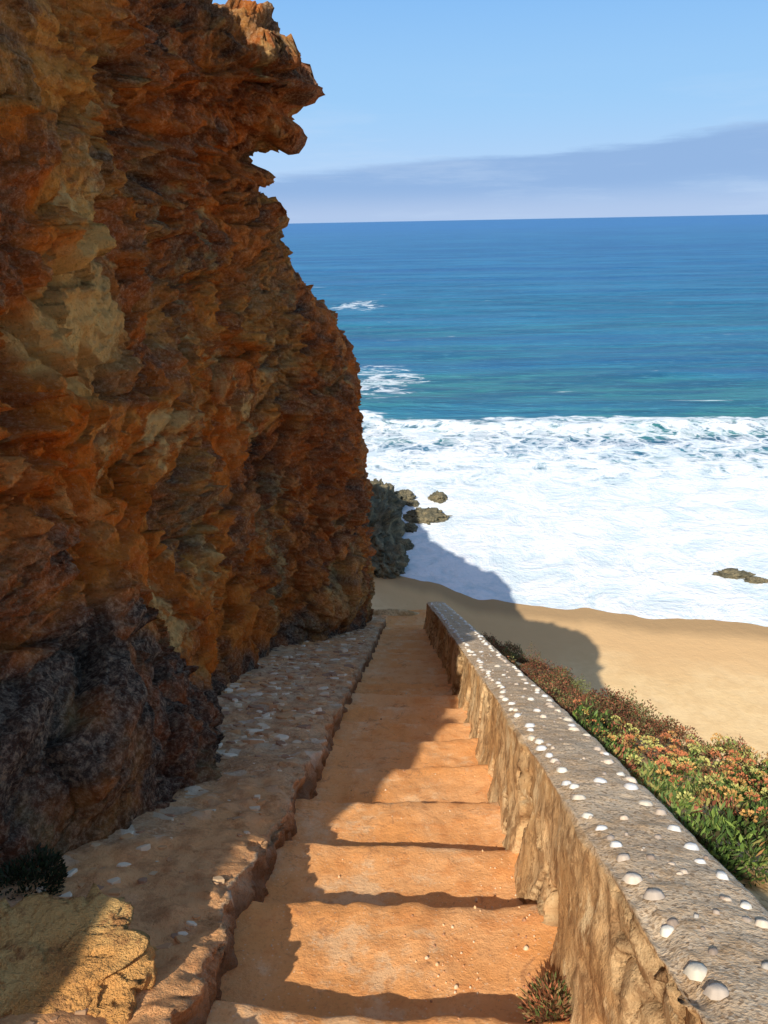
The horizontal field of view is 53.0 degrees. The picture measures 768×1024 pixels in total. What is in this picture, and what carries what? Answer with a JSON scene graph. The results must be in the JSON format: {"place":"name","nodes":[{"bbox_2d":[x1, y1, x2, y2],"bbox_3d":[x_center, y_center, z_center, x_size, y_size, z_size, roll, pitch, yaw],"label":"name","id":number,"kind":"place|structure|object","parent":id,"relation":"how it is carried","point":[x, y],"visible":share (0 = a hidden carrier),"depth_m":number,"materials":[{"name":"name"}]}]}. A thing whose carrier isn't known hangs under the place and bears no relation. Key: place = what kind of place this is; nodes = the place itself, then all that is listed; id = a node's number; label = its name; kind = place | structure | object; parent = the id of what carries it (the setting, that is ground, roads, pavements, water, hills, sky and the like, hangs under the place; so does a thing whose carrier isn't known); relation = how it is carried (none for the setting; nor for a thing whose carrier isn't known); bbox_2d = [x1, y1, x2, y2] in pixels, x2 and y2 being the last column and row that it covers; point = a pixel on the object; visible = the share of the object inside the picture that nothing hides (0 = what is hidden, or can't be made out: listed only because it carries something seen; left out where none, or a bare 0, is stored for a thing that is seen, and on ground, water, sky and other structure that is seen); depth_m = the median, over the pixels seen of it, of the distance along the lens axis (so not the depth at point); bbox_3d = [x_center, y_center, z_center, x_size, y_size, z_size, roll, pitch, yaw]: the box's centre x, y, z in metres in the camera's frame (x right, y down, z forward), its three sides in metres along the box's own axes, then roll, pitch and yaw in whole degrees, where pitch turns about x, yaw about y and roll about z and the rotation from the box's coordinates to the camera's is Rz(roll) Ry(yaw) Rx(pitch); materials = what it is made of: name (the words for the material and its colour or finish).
{"place":"outdoors","nodes":[
{"label":"outdoors","id":0,"kind":"place"},
{"bbox_2d":[0,0,376,884],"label":"cliff","id":1,"kind":"structure","parent":0,"point":[186,492],"depth_m":5.97,"materials":[{"name":"brown stone"}]},
{"bbox_2d":[212,0,767,223],"label":"sky","id":2,"kind":"structure","parent":0,"point":[429,110],"materials":[{"name":"blue"}]},
{"bbox_2d":[281,214,767,626],"bbox_3d":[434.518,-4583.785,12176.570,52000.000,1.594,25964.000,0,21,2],"label":"sea","id":3,"kind":"structure","parent":0,"point":[566,413],"depth_m":113.56,"materials":[{"name":"liquid"}]},
{"bbox_2d":[366,496,404,570],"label":"sea rock","id":4,"kind":"object","parent":3,"relation":"in","point":[387,523],"visible":0.2,"depth_m":62.89,"materials":[{"name":"grey stone"}]},
{"bbox_2d":[370,478,406,513],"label":"sea rock","id":5,"kind":"object","parent":3,"relation":"in","point":[381,490],"visible":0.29,"depth_m":70.71,"materials":[{"name":"grey stone"}]},
{"bbox_2d":[369,541,409,578],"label":"sea rock","id":6,"kind":"object","parent":3,"relation":"in","point":[393,560],"visible":0.47,"depth_m":58.17,"materials":[{"name":"grey stone"}]},
{"bbox_2d":[395,538,413,550],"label":"sea rock","id":7,"kind":"object","parent":3,"relation":"in","point":[407,543],"visible":0.45,"depth_m":62.60,"materials":[{"name":"grey stone"}]},
{"bbox_2d":[395,489,415,500],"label":"sea rock","id":8,"kind":"object","parent":3,"relation":"in","point":[407,495],"visible":0.44,"depth_m":73.73,"materials":[{"name":"beige stone"}]},
{"bbox_2d":[403,522,418,532],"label":"sea rock","id":9,"kind":"object","parent":3,"relation":"in","point":[411,527],"visible":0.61,"depth_m":66.33,"materials":[{"name":"grey stone"}]},
{"bbox_2d":[406,500,418,506],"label":"sea rock","id":10,"kind":"object","parent":3,"relation":"in","point":[412,503],"visible":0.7,"depth_m":72.01,"materials":[{"name":"beige stone"}]},
{"bbox_2d":[402,507,451,524],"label":"sea rock","id":11,"kind":"object","parent":3,"relation":"in","point":[427,516],"visible":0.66,"depth_m":68.31,"materials":[{"name":"beige stone"}]},
{"bbox_2d":[427,490,447,503],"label":"sea rock","id":12,"kind":"object","parent":3,"relation":"in","point":[439,497],"visible":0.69,"depth_m":73.11,"materials":[{"name":"beige stone"}]},
{"bbox_2d":[711,568,755,578],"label":"sea rock","id":13,"kind":"object","parent":3,"relation":"in","point":[732,573],"visible":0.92,"depth_m":56.84,"materials":[{"name":"beige stone"}]},
{"bbox_2d":[743,576,767,583],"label":"sea rock","id":14,"kind":"object","parent":3,"relation":"in","point":[754,580],"visible":1,"depth_m":55.88,"materials":[{"name":"grey stone"}]},
{"bbox_2d":[371,575,767,910],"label":"ground","id":15,"kind":"structure","parent":0,"point":[706,679],"depth_m":46.34,"materials":[{"name":"beige sand"}]},
{"bbox_2d":[0,615,386,1023],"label":"stone ledge","id":16,"kind":"object","parent":15,"relation":"on","point":[197,966],"visible":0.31,"depth_m":3.52,"materials":[{"name":"stone"}]},
{"bbox_2d":[0,842,68,900],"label":"dark shrub","id":17,"kind":"object","parent":16,"relation":"on","point":[43,860],"visible":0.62,"depth_m":3.02,"materials":[{"name":"green plant"}]},
{"bbox_2d":[0,883,156,1023],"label":"boulder","id":18,"kind":"object","parent":16,"relation":"on","point":[93,953],"visible":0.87,"depth_m":2.37,"materials":[{"name":"beige stone"}]},
{"bbox_2d":[25,626,373,1023],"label":"ledge stones","id":19,"kind":"object","parent":16,"relation":"on","point":[180,937],"visible":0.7,"depth_m":6.39,"materials":[{"name":"grey stone"}]},
{"bbox_2d":[206,610,569,1023],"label":"stone staircase","id":20,"kind":"structure","parent":15,"relation":"on","point":[426,866],"depth_m":3.64,"materials":[{"name":"orange stone"}]},
{"bbox_2d":[263,677,552,1023],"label":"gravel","id":21,"kind":"structure","parent":20,"relation":"on","point":[525,947],"depth_m":3.01,"materials":[{"name":"stone"}]},
{"bbox_2d":[516,970,571,1023],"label":"wild grass tuft","id":22,"kind":"object","parent":20,"relation":"on","point":[548,986],"visible":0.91,"depth_m":2.54,"materials":[{"name":"green plant"}]},
{"bbox_2d":[423,601,767,1023],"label":"stone parapet wall","id":23,"kind":"structure","parent":15,"relation":"on","point":[616,957],"depth_m":2.46,"materials":[{"name":"stone"}]},
{"bbox_2d":[430,603,767,1000],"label":"seashell inlay","id":24,"kind":"object","parent":23,"relation":"attached to","point":[695,971],"visible":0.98,"depth_m":2.45,"materials":[{"name":"white stone"}]},
{"bbox_2d":[480,631,767,787],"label":"heath shrub","id":25,"kind":"object","parent":15,"relation":"on","point":[558,689],"visible":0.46,"depth_m":9.32,"materials":[{"name":"brown plant"}]},
{"bbox_2d":[571,698,767,887],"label":"samphire shrub","id":26,"kind":"object","parent":15,"relation":"on","point":[731,821],"visible":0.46,"depth_m":5.32,"materials":[{"name":"green plant"}]},
{"bbox_2d":[573,699,767,822],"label":"samphire flowers","id":27,"kind":"object","parent":26,"relation":"attached to","point":[667,762],"visible":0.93,"depth_m":6.28,"materials":[{"name":"orange plant"}]}
]}

